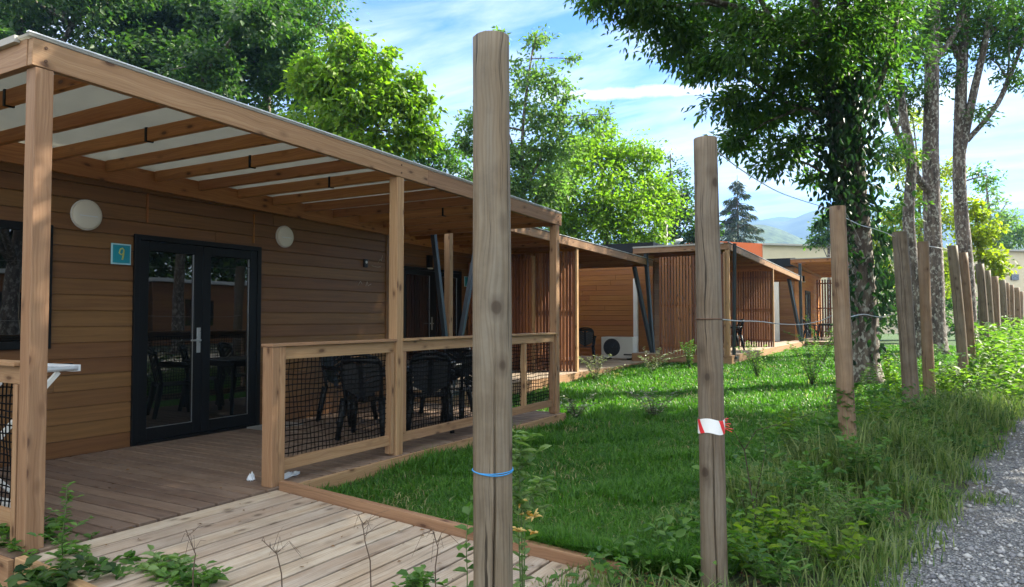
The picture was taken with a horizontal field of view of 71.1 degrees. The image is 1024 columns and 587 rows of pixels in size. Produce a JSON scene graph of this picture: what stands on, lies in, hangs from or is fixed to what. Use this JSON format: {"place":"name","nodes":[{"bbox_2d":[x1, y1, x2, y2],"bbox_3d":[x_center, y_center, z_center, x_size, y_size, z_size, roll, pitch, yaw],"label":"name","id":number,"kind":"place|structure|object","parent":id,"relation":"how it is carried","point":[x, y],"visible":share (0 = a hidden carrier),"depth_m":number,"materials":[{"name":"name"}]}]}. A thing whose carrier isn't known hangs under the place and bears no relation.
{"place":"outdoors","nodes":[
{"label":"outdoors","id":0,"kind":"place"},
{"bbox_2d":[19,333,1023,586],"bbox_3d":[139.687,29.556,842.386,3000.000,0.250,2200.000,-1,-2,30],"label":"ground","id":1,"kind":"structure","parent":0,"point":[737,579],"depth_m":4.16,"materials":[{"name":"green plant"}]},
{"bbox_2d":[0,515,68,551],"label":"leafy weed","id":2,"kind":"object","parent":1,"relation":"on","point":[49,528],"visible":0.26,"depth_m":4.06,"materials":[{"name":"green plant"}]},
{"bbox_2d":[6,531,99,565],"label":"leafy weed","id":3,"kind":"object","parent":1,"relation":"on","point":[73,550],"visible":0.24,"depth_m":3.94,"materials":[{"name":"green plant"}]},
{"bbox_2d":[0,554,115,586],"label":"leafy weed","id":4,"kind":"object","parent":1,"relation":"on","point":[42,574],"visible":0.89,"depth_m":3.58,"materials":[{"name":"green plant"}]},
{"bbox_2d":[26,481,93,556],"bbox_3d":[-2.432,1.255,3.774,0.261,0.632,0.827,2,-3,-41],"label":"mugwort","id":5,"kind":"object","parent":1,"relation":"on","point":[64,531],"visible":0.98,"depth_m":3.55,"materials":[{"name":"green plant"}]},
{"bbox_2d":[0,0,161,54],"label":"oak tree","id":6,"kind":"object","parent":1,"relation":"on","point":[19,17],"visible":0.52,"depth_m":19.90,"materials":[{"name":"green plant"}]},
{"bbox_2d":[99,550,177,579],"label":"leafy weed","id":7,"kind":"object","parent":1,"relation":"on","point":[126,560],"visible":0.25,"depth_m":3.83,"materials":[{"name":"green plant"}]},
{"bbox_2d":[134,544,203,580],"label":"leafy weed","id":8,"kind":"object","parent":1,"relation":"on","point":[152,566],"visible":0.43,"depth_m":3.71,"materials":[{"name":"green plant"}]},
{"bbox_2d":[55,0,305,120],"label":"oak tree","id":9,"kind":"object","parent":1,"relation":"on","point":[195,43],"visible":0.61,"depth_m":19.06,"materials":[{"name":"green plant"}]},
{"bbox_2d":[155,560,232,586],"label":"leafy weed","id":10,"kind":"object","parent":1,"relation":"on","point":[208,577],"visible":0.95,"depth_m":3.58,"materials":[{"name":"green plant"}]},
{"bbox_2d":[0,162,388,467],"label":"wooden cabin","id":11,"kind":"object","parent":1,"relation":"on","point":[179,320],"visible":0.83,"depth_m":7.58,"materials":[{"name":"brown wood"}]},
{"bbox_2d":[0,219,52,349],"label":"window","id":12,"kind":"structure","parent":11,"relation":"in","point":[11,232],"depth_m":6.24,"materials":[{"name":"black glass"}]},
{"bbox_2d":[70,199,101,229],"bbox_3d":[-4.012,-0.744,6.774,0.050,0.290,0.290,-1,-2,30],"label":"wall lamp","id":13,"kind":"object","parent":11,"relation":"attached to","point":[85,214],"visible":1,"depth_m":6.75,"materials":[{"name":"white plastic"}]},
{"bbox_2d":[111,243,130,264],"bbox_3d":[-3.850,-0.389,7.067,0.026,0.205,0.200,-1,-2,30],"label":"number plate","id":14,"kind":"object","parent":11,"relation":"attached to","point":[121,254],"visible":1,"depth_m":7.06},
{"bbox_2d":[137,240,202,441],"bbox_3d":[-3.570,0.484,7.520,0.120,2.026,0.729,-1,-2,30],"label":"door leaf","id":15,"kind":"structure","parent":11,"relation":"in","point":[171,279],"depth_m":7.53,"materials":[{"name":"black metal"}]},
{"bbox_2d":[201,246,256,431],"bbox_3d":[-3.229,0.506,8.172,0.060,2.026,0.729,-1,-2,30],"label":"door leaf","id":16,"kind":"structure","parent":11,"relation":"in","point":[229,296],"depth_m":8.16,"materials":[{"name":"black metal"}]},
{"bbox_2d":[275,226,293,247],"bbox_3d":[-2.803,-0.703,8.871,0.050,0.270,0.270,-1,-2,30],"label":"wall lamp","id":17,"kind":"object","parent":11,"relation":"attached to","point":[284,236],"visible":1,"depth_m":8.84,"materials":[{"name":"white plastic"}]},
{"bbox_2d":[0,30,561,553],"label":"pergola","id":18,"kind":"object","parent":1,"relation":"on","point":[72,110],"visible":0.91,"depth_m":5.97,"materials":[{"name":"brown wood"}]},
{"bbox_2d":[0,402,565,586],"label":"wooden deck","id":19,"kind":"structure","parent":1,"relation":"on","point":[210,465],"depth_m":5.98,"materials":[{"name":"brown wood"}]},
{"bbox_2d":[0,359,19,542],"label":"deck railing","id":20,"kind":"object","parent":19,"relation":"on","point":[9,371],"visible":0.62,"depth_m":4.06,"materials":[{"name":"brown wood"}]},
{"bbox_2d":[0,363,80,507],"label":"clothes airer","id":21,"kind":"object","parent":19,"relation":"on","point":[56,369],"visible":0.31,"depth_m":4.84,"materials":[{"name":"white metal"}]},
{"bbox_2d":[261,339,397,487],"bbox_3d":[-1.489,0.943,6.058,0.125,1.080,1.478,-1,-2,30],"label":"deck railing","id":22,"kind":"object","parent":19,"relation":"on","point":[276,462],"visible":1,"depth_m":5.86,"materials":[{"name":"brown wood"}]},
{"bbox_2d":[316,355,376,421],"bbox_3d":[-2.072,1.125,8.952,0.610,0.922,0.601,-1,-2,28],"label":"plastic chair","id":23,"kind":"object","parent":19,"relation":"on","point":[333,363],"visible":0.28,"depth_m":8.91,"materials":[{"name":"black plastic"}]},
{"bbox_2d":[335,354,384,440],"bbox_3d":[-1.554,1.083,7.697,0.601,0.922,0.610,0,-2,6],"label":"plastic chair","id":24,"kind":"object","parent":19,"relation":"on","point":[347,361],"visible":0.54,"depth_m":7.49,"materials":[{"name":"black plastic"}]},
{"bbox_2d":[406,351,454,433],"bbox_3d":[-0.949,1.097,8.128,0.601,0.922,0.610,0,-2,-12],"label":"plastic chair","id":25,"kind":"object","parent":19,"relation":"on","point":[411,373],"visible":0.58,"depth_m":7.93,"materials":[{"name":"black plastic"}]},
{"bbox_2d":[419,347,472,413],"bbox_3d":[-0.863,1.149,9.680,0.601,0.922,0.610,-1,-2,32],"label":"plastic chair","id":26,"kind":"object","parent":19,"relation":"on","point":[456,365],"visible":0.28,"depth_m":9.80,"materials":[{"name":"black plastic"}]},
{"bbox_2d":[441,351,472,421],"bbox_3d":[-0.504,1.117,8.724,0.601,0.922,0.610,1,-2,-32],"label":"plastic chair","id":27,"kind":"object","parent":19,"relation":"on","point":[470,384],"visible":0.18,"depth_m":8.47,"materials":[{"name":"black plastic"}]},
{"bbox_2d":[403,332,556,441],"bbox_3d":[-0.263,1.005,8.184,0.125,1.060,3.248,-1,-2,30],"label":"deck railing","id":28,"kind":"object","parent":19,"relation":"on","point":[523,340],"visible":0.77,"depth_m":7.67,"materials":[{"name":"brown wood"}]},
{"bbox_2d":[234,0,371,127],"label":"oak tree","id":29,"kind":"object","parent":1,"relation":"on","point":[275,61],"visible":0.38,"depth_m":22.86,"materials":[{"name":"green plant"}]},
{"bbox_2d":[14,480,622,586],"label":"access ramp","id":30,"kind":"structure","parent":1,"relation":"on","point":[314,531],"depth_m":4.21,"materials":[{"name":"brown wood"}]},
{"bbox_2d":[274,20,449,160],"bbox_3d":[-3.611,-2.252,16.887,3.786,8.489,3.046,-1,-2,30],"label":"broadleaf tree","id":31,"kind":"object","parent":1,"relation":"on","point":[378,98],"visible":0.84,"depth_m":16.70,"materials":[{"name":"green plant"}]},
{"bbox_2d":[391,564,433,586],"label":"leafy weed","id":32,"kind":"object","parent":1,"relation":"on","point":[410,581],"visible":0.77,"depth_m":3.61,"materials":[{"name":"green plant"}]},
{"bbox_2d":[396,495,472,586],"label":"leafy vine","id":33,"kind":"object","parent":1,"relation":"on","point":[467,508],"visible":0.89,"depth_m":2.72,"materials":[{"name":"green plant"}]},
{"bbox_2d":[401,133,472,181],"bbox_3d":[-2.293,-1.353,20.881,3.747,6.694,1.958,0,-2,-2],"label":"leafy shrub tree","id":34,"kind":"object","parent":1,"relation":"on","point":[450,164],"visible":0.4,"depth_m":20.84,"materials":[{"name":"green plant"}]},
{"bbox_2d":[403,243,542,372],"bbox_3d":[-2.551,0.360,17.600,3.995,3.220,9.550,-1,-2,30],"label":"wooden cabin","id":35,"kind":"object","parent":1,"relation":"on","point":[421,316],"visible":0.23,"depth_m":15.08,"materials":[{"name":"brown wood"}]},
{"bbox_2d":[403,269,433,358],"bbox_3d":[-1.928,0.568,14.794,0.120,2.106,1.009,-1,-2,30],"label":"door leaf","id":36,"kind":"structure","parent":35,"relation":"in","point":[418,284],"depth_m":14.82,"materials":[{"name":"black metal"}]},
{"bbox_2d":[433,271,459,360],"bbox_3d":[-1.447,0.598,15.688,0.060,2.106,1.009,-1,-2,30],"label":"door leaf","id":37,"kind":"structure","parent":35,"relation":"in","point":[437,332],"depth_m":15.92,"materials":[{"name":"black metal"}]},
{"bbox_2d":[473,30,512,586],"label":"fence post","id":38,"kind":"object","parent":1,"relation":"on","point":[492,444],"visible":1,"depth_m":2.65,"materials":[{"name":"brown wood"}]},
{"bbox_2d":[448,23,616,209],"bbox_3d":[0.705,-3.850,26.149,6.342,11.955,3.444,0,-2,5],"label":"birch tree","id":39,"kind":"object","parent":1,"relation":"on","point":[548,149],"visible":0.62,"depth_m":25.77,"materials":[{"name":"green plant"}]},
{"bbox_2d":[512,428,555,586],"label":"honeysuckle","id":40,"kind":"object","parent":1,"relation":"on","point":[522,500],"visible":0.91,"depth_m":3.02,"materials":[{"name":"green plant"}]},
{"bbox_2d":[526,118,694,244],"bbox_3d":[4.095,-2.587,29.730,6.502,9.690,6.363,2,-3,-41],"label":"round tree","id":41,"kind":"object","parent":1,"relation":"on","point":[603,212],"visible":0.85,"depth_m":28.96,"materials":[{"name":"green plant"}]},
{"bbox_2d":[562,242,730,356],"bbox_3d":[4.826,0.481,26.287,4.360,3.560,10.630,-1,-2,30],"label":"wooden cabin","id":42,"kind":"object","parent":1,"relation":"on","point":[609,304],"visible":0.2,"depth_m":21.35,"materials":[{"name":"brown wood"}]},
{"bbox_2d":[649,153,730,244],"bbox_3d":[9.669,-2.670,40.006,4.662,10.537,3.563,0,-2,-2],"label":"aspen tree","id":43,"kind":"object","parent":1,"relation":"on","point":[689,236],"visible":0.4,"depth_m":39.75,"materials":[{"name":"green plant"}]},
{"bbox_2d":[693,136,727,586],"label":"fence post","id":44,"kind":"object","parent":1,"relation":"on","point":[713,523],"visible":0.98,"depth_m":3.75,"materials":[{"name":"brown wood"}]},
{"bbox_2d":[698,417,731,434],"bbox_3d":[1.067,0.695,3.782,0.171,0.086,0.139,-1,-2,30],"label":"barrier tape","id":45,"kind":"object","parent":44,"relation":"attached to","point":[707,425],"visible":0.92,"depth_m":3.73,"materials":[{"name":"white plastic"}]},
{"bbox_2d":[632,341,803,364],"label":"terrace deck","id":46,"kind":"structure","parent":1,"relation":"on","point":[780,346],"depth_m":19.18,"materials":[{"name":"brown wood"}]},
{"bbox_2d":[659,252,725,356],"bbox_3d":[4.626,0.279,18.463,1.732,2.640,0.098,-1,-2,30],"label":"slat screen","id":47,"kind":"object","parent":46,"relation":"on","point":[677,309],"visible":0.73,"depth_m":18.61,"materials":[{"name":"brown wood"}]},
{"bbox_2d":[632,242,799,354],"bbox_3d":[7.422,0.327,23.944,2.563,2.849,12.407,-1,-2,30],"label":"pergola","id":48,"kind":"object","parent":46,"relation":"on","point":[746,260],"visible":0.62,"depth_m":19.93,"materials":[{"name":"brown wood"}]},
{"bbox_2d":[732,243,737,358],"bbox_3d":[5.634,0.191,18.228,0.200,2.928,0.213,-1,-2,30],"label":"pergola post","id":49,"kind":"object","parent":46,"relation":"on","point":[734,306],"visible":0.85,"depth_m":18.17,"materials":[{"name":"wood"}]},
{"bbox_2d":[723,269,774,346],"bbox_3d":[7.409,0.499,23.837,2.482,2.560,0.098,-1,-2,30],"label":"slat screen","id":50,"kind":"object","parent":46,"relation":"on","point":[741,278],"visible":0.41,"depth_m":23.48,"materials":[{"name":"brown wood"}]},
{"bbox_2d":[787,263,803,345],"bbox_3d":[11.200,0.435,28.168,1.021,3.240,0.325,2,-2,-39],"label":"slanted support","id":51,"kind":"object","parent":46,"relation":"on","point":[797,318],"visible":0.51,"depth_m":28.21,"materials":[{"name":"metal"}]},
{"bbox_2d":[719,178,765,242],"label":"spruce tree","id":52,"kind":"object","parent":1,"relation":"on","point":[732,223],"visible":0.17,"depth_m":65.50,"materials":[{"name":"green plant"}]},
{"bbox_2d":[727,510,781,573],"bbox_3d":[1.367,1.433,4.071,0.409,0.312,0.401,0,-2,7],"label":"verge plant","id":53,"kind":"object","parent":1,"relation":"on","point":[741,529],"visible":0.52,"depth_m":4.06,"materials":[{"name":"green plant"}]},
{"bbox_2d":[725,410,815,522],"bbox_3d":[1.802,1.216,4.937,0.656,0.806,0.297,1,-2,-29],"label":"briar","id":54,"kind":"object","parent":1,"relation":"on","point":[762,428],"visible":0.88,"depth_m":4.89,"materials":[{"name":"green plant"}]},
{"bbox_2d":[728,532,812,586],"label":"verge plant","id":55,"kind":"object","parent":1,"relation":"on","point":[763,566],"visible":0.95,"depth_m":3.81,"materials":[{"name":"green plant"}]},
{"bbox_2d":[535,341,1018,586],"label":"verge weeds","id":56,"kind":"object","parent":1,"relation":"on","point":[671,532],"visible":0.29,"depth_m":4.81,"materials":[{"name":"green plant"}]},
{"bbox_2d":[737,258,821,340],"bbox_3d":[12.687,0.604,35.925,4.295,3.960,9.280,-1,-2,30],"label":"wooden cabin","id":57,"kind":"object","parent":1,"relation":"on","point":[783,312],"visible":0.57,"depth_m":31.44,"materials":[{"name":"brown wood"}]},
{"bbox_2d":[747,495,827,551],"bbox_3d":[1.674,1.429,4.372,0.464,0.341,0.475,-1,-2,30],"label":"verge plant","id":58,"kind":"object","parent":1,"relation":"on","point":[778,514],"visible":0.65,"depth_m":4.43,"materials":[{"name":"green plant"}]},
{"bbox_2d":[786,457,828,502],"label":"verge plant","id":59,"kind":"object","parent":1,"relation":"on","point":[812,469],"visible":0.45,"depth_m":5.18,"materials":[{"name":"green plant"}]},
{"bbox_2d":[794,336,833,345],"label":"terrace deck","id":60,"kind":"structure","parent":1,"relation":"on","point":[811,341],"depth_m":30.61,"materials":[{"name":"brown wood"}]},
{"bbox_2d":[790,257,848,277],"bbox_3d":[15.291,0.387,33.781,2.513,3.449,10.306,-1,-2,30],"label":"pergola","id":61,"kind":"object","parent":60,"relation":"on","point":[819,267],"visible":0.38,"depth_m":31.72,"materials":[{"name":"brown wood"}]},
{"bbox_2d":[816,279,833,336],"bbox_3d":[16.464,0.698,35.758,2.402,2.960,0.098,-1,-2,30],"label":"slat screen","id":62,"kind":"object","parent":60,"relation":"on","point":[823,308],"visible":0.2,"depth_m":36.15,"materials":[{"name":"brown wood"}]},
{"bbox_2d":[800,209,832,335],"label":"dark tree","id":63,"kind":"object","parent":1,"relation":"on","point":[823,239],"visible":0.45,"depth_m":45.89,"materials":[{"name":"green plant"}]},
{"bbox_2d":[779,479,865,540],"bbox_3d":[1.943,1.405,4.501,0.436,0.397,0.532,0,-2,-10],"label":"verge plant","id":64,"kind":"object","parent":1,"relation":"on","point":[831,517],"visible":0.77,"depth_m":4.51,"materials":[{"name":"green plant"}]},
{"bbox_2d":[781,517,875,570],"bbox_3d":[1.778,1.428,4.011,0.480,0.319,0.414,-1,-2,30],"label":"verge plant","id":65,"kind":"object","parent":1,"relation":"on","point":[819,544],"visible":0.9,"depth_m":4.05,"materials":[{"name":"green plant"}]},
{"bbox_2d":[816,383,860,460],"bbox_3d":[2.876,1.222,6.304,0.384,0.882,0.213,-1,-2,23],"label":"plant","id":66,"kind":"object","parent":1,"relation":"on","point":[833,425],"visible":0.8,"depth_m":6.30,"materials":[{"name":"green plant"}]},
{"bbox_2d":[829,205,856,461],"bbox_3d":[2.949,0.494,6.349,0.217,2.545,0.147,0,-2,5],"label":"fence post","id":67,"kind":"object","parent":1,"relation":"on","point":[843,352],"visible":0.76,"depth_m":6.31,"materials":[{"name":"brown wood"}]},
{"bbox_2d":[684,241,1023,333],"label":"flat roofed building","id":68,"kind":"structure","parent":1,"relation":"on","point":[770,250],"depth_m":52.95,"materials":[{"name":"concrete"}]},
{"bbox_2d":[835,431,892,491],"bbox_3d":[2.840,1.382,5.769,0.424,0.527,0.504,-1,-2,30],"label":"verge plant","id":69,"kind":"object","parent":1,"relation":"on","point":[855,449],"visible":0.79,"depth_m":5.76,"materials":[{"name":"green plant"}]},
{"bbox_2d":[836,479,902,536],"bbox_3d":[2.278,1.418,4.588,0.401,0.376,0.383,-1,-2,30],"label":"verge plant","id":70,"kind":"object","parent":1,"relation":"on","point":[872,512],"visible":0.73,"depth_m":4.61,"materials":[{"name":"green plant"}]},
{"bbox_2d":[892,231,920,412],"bbox_3d":[5.313,0.511,9.649,0.324,2.691,0.200,0,-2,9],"label":"fence post","id":71,"kind":"object","parent":1,"relation":"on","point":[906,323],"visible":0.81,"depth_m":9.59,"materials":[{"name":"brown wood"}]},
{"bbox_2d":[870,212,977,338],"bbox_3d":[21.756,-0.967,37.948,7.982,7.090,3.303,0,-2,5],"label":"leafy tree","id":72,"kind":"object","parent":1,"relation":"on","point":[949,306],"visible":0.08,"depth_m":37.74,"materials":[{"name":"green plant"}]},
{"bbox_2d":[917,241,935,395],"bbox_3d":[6.330,0.530,10.933,0.218,2.650,0.179,-1,-2,30],"label":"fence post","id":73,"kind":"object","parent":1,"relation":"on","point":[927,349],"visible":0.88,"depth_m":10.88,"materials":[{"name":"brown wood"}]},
{"bbox_2d":[931,365,968,400],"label":"verge plant","id":74,"kind":"object","parent":1,"relation":"on","point":[948,385],"visible":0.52,"depth_m":10.40,"materials":[{"name":"green plant"}]},
{"bbox_2d":[947,245,969,389],"bbox_3d":[7.338,0.529,11.758,0.336,2.637,0.165,0,-2,-6],"label":"fence post","id":75,"kind":"object","parent":1,"relation":"on","point":[957,303],"visible":0.79,"depth_m":11.71,"materials":[{"name":"brown wood"}]},
{"bbox_2d":[958,252,976,373],"bbox_3d":[8.106,0.555,12.742,0.278,2.563,0.193,0,-2,3],"label":"fence post","id":76,"kind":"object","parent":1,"relation":"on","point":[966,288],"visible":0.55,"depth_m":12.68,"materials":[{"name":"brown wood"}]},
{"bbox_2d":[975,264,989,350],"bbox_3d":[10.087,0.598,15.333,0.259,2.467,0.171,-1,-2,30],"label":"fence post","id":77,"kind":"object","parent":1,"relation":"on","point":[982,293],"visible":0.59,"depth_m":15.30,"materials":[{"name":"brown wood"}]},
{"bbox_2d":[945,315,1023,402],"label":"verge bushes","id":78,"kind":"object","parent":1,"relation":"on","point":[1008,342],"visible":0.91,"depth_m":12.46,"materials":[{"name":"green plant"}]},
{"bbox_2d":[985,270,994,330],"bbox_3d":[11.694,0.662,17.541,0.238,2.455,0.175,-1,-2,30],"label":"fence post","id":79,"kind":"object","parent":1,"relation":"on","point":[989,295],"visible":0.45,"depth_m":17.50,"materials":[{"name":"brown wood"}]},
{"bbox_2d":[991,276,1000,334],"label":"fence post","id":80,"kind":"object","parent":1,"relation":"on","point":[995,290],"visible":0.5,"depth_m":19.70,"materials":[{"name":"brown wood"}]},
{"bbox_2d":[969,176,1023,249],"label":"bare topped tree","id":81,"kind":"object","parent":1,"relation":"on","point":[1017,231],"visible":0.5,"depth_m":57.55,"materials":[{"name":"green plant"}]},
{"bbox_2d":[413,356,647,405],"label":"terrace deck","id":82,"kind":"structure","parent":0,"point":[567,376],"depth_m":15.27,"materials":[{"name":"brown wood"}]},
{"bbox_2d":[430,234,472,395],"bbox_3d":[-0.876,0.261,11.352,0.180,2.659,1.366,-1,-2,30],"label":"slanted support","id":83,"kind":"object","parent":82,"relation":"on","point":[439,286],"visible":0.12,"depth_m":11.01,"materials":[{"name":"metal"}]},
{"bbox_2d":[468,256,534,371],"bbox_3d":[-0.254,0.447,15.867,1.702,2.490,0.098,-1,-2,30],"label":"slat screen","id":84,"kind":"object","parent":82,"relation":"on","point":[526,268],"visible":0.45,"depth_m":15.59,"materials":[{"name":"brown wood"}]},
{"bbox_2d":[404,227,652,364],"bbox_3d":[0.287,0.227,16.023,2.653,2.940,9.756,-1,-2,30],"label":"pergola","id":85,"kind":"object","parent":82,"relation":"on","point":[537,240],"visible":0.48,"depth_m":15.38,"materials":[{"name":"brown wood"}]},
{"bbox_2d":[511,248,578,371],"bbox_3d":[0.320,0.385,16.035,2.532,2.684,0.098,-1,-2,30],"label":"slat screen","id":86,"kind":"object","parent":82,"relation":"on","point":[571,260],"visible":0.26,"depth_m":15.56,"materials":[{"name":"brown wood"}]},
{"bbox_2d":[579,327,596,362],"bbox_3d":[1.883,1.325,18.499,0.601,0.922,0.610,0,-2,5],"label":"plastic chair","id":87,"kind":"object","parent":82,"relation":"on","point":[585,340],"visible":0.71,"depth_m":18.29,"materials":[{"name":"black plastic"}]},
{"bbox_2d":[601,337,636,359],"bbox_3d":[2.986,1.521,19.999,0.940,0.620,0.380,-1,-2,30],"label":"air conditioner","id":88,"kind":"object","parent":82,"relation":"on","point":[620,347],"visible":0.96,"depth_m":19.83,"materials":[{"name":"metal"}]},
{"bbox_2d":[632,253,654,352],"bbox_3d":[3.594,0.318,19.253,0.855,3.050,0.232,2,-2,-39],"label":"slanted support","id":89,"kind":"object","parent":82,"relation":"on","point":[649,329],"visible":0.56,"depth_m":19.24,"materials":[{"name":"metal"}]},
{"bbox_2d":[45,0,1023,243],"label":"sky","id":90,"kind":"structure","parent":0,"point":[437,34],"materials":[{"name":"blue"}]},
{"bbox_2d":[302,334,955,585],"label":"lawn","id":91,"kind":"structure","parent":0,"point":[890,339],"depth_m":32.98,"materials":[{"name":"green plant"}]},
{"bbox_2d":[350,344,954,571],"bbox_3d":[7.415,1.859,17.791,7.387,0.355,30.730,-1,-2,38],"label":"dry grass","id":92,"kind":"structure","parent":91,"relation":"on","point":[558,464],"depth_m":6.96,"materials":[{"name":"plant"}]},
{"bbox_2d":[625,387,682,419],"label":"young shrub","id":93,"kind":"object","parent":91,"relation":"on","point":[652,409],"visible":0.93,"depth_m":10.03,"materials":[{"name":"green plant"}]},
{"bbox_2d":[563,0,946,383],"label":"ash tree","id":94,"kind":"object","parent":91,"relation":"on","point":[830,73],"visible":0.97,"depth_m":13.58,"materials":[{"name":"green plant"}]},
{"bbox_2d":[768,403,811,450],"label":"verge plant","id":95,"kind":"object","parent":91,"relation":"on","point":[792,413],"visible":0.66,"depth_m":7.46,"materials":[{"name":"green plant"}]},
{"bbox_2d":[786,334,833,384],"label":"young shrub","id":96,"kind":"object","parent":91,"relation":"on","point":[812,375],"visible":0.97,"depth_m":13.73,"materials":[{"name":"green plant"}]},
{"bbox_2d":[860,363,895,412],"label":"verge plant","id":97,"kind":"object","parent":91,"relation":"on","point":[873,383],"visible":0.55,"depth_m":9.84,"materials":[{"name":"green plant"}]},
{"bbox_2d":[857,0,949,358],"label":"tall tree","id":98,"kind":"object","parent":91,"relation":"on","point":[908,216],"visible":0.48,"depth_m":19.86,"materials":[{"name":"green plant"}]},
{"bbox_2d":[871,101,971,299],"bbox_3d":[19.248,-3.400,34.043,5.556,11.596,3.356,0,-2,-7],"label":"leafy tree","id":99,"kind":"object","parent":91,"relation":"on","point":[946,220],"visible":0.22,"depth_m":33.77,"materials":[{"name":"green plant"}]},
{"bbox_2d":[859,0,1023,354],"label":"tall tree","id":100,"kind":"object","parent":91,"relation":"on","point":[928,182],"visible":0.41,"depth_m":21.80,"materials":[{"name":"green plant"}]},
{"bbox_2d":[913,0,1023,348],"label":"tall tree","id":101,"kind":"object","parent":91,"relation":"on","point":[965,111],"visible":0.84,"depth_m":22.86,"materials":[{"name":"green plant"}]},
{"bbox_2d":[944,195,1022,338],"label":"yellow leaved tree","id":102,"kind":"object","parent":91,"relation":"on","point":[983,236],"visible":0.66,"depth_m":24.77,"materials":[{"name":"green plant"}]},
{"bbox_2d":[720,224,1023,249],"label":"hill","id":103,"kind":"structure","parent":0,"point":[775,235],"depth_m":403.27,"materials":[{"name":"plant"}]},
{"bbox_2d":[751,209,1023,247],"bbox_3d":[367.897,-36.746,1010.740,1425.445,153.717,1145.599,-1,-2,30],"label":"mountain","id":104,"kind":"structure","parent":0,"point":[797,226],"depth_m":924.96,"materials":[{"name":"blue"}]},
{"bbox_2d":[867,406,1023,586],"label":"gravel path","id":105,"kind":"structure","parent":0,"point":[954,570],"depth_m":4.70,"materials":[{"name":"grey gravel"}]},
{"bbox_2d":[948,488,1019,505],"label":"grass tuft","id":106,"kind":"object","parent":105,"relation":"on","point":[991,495],"visible":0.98,"depth_m":5.62,"materials":[{"name":"green plant"}]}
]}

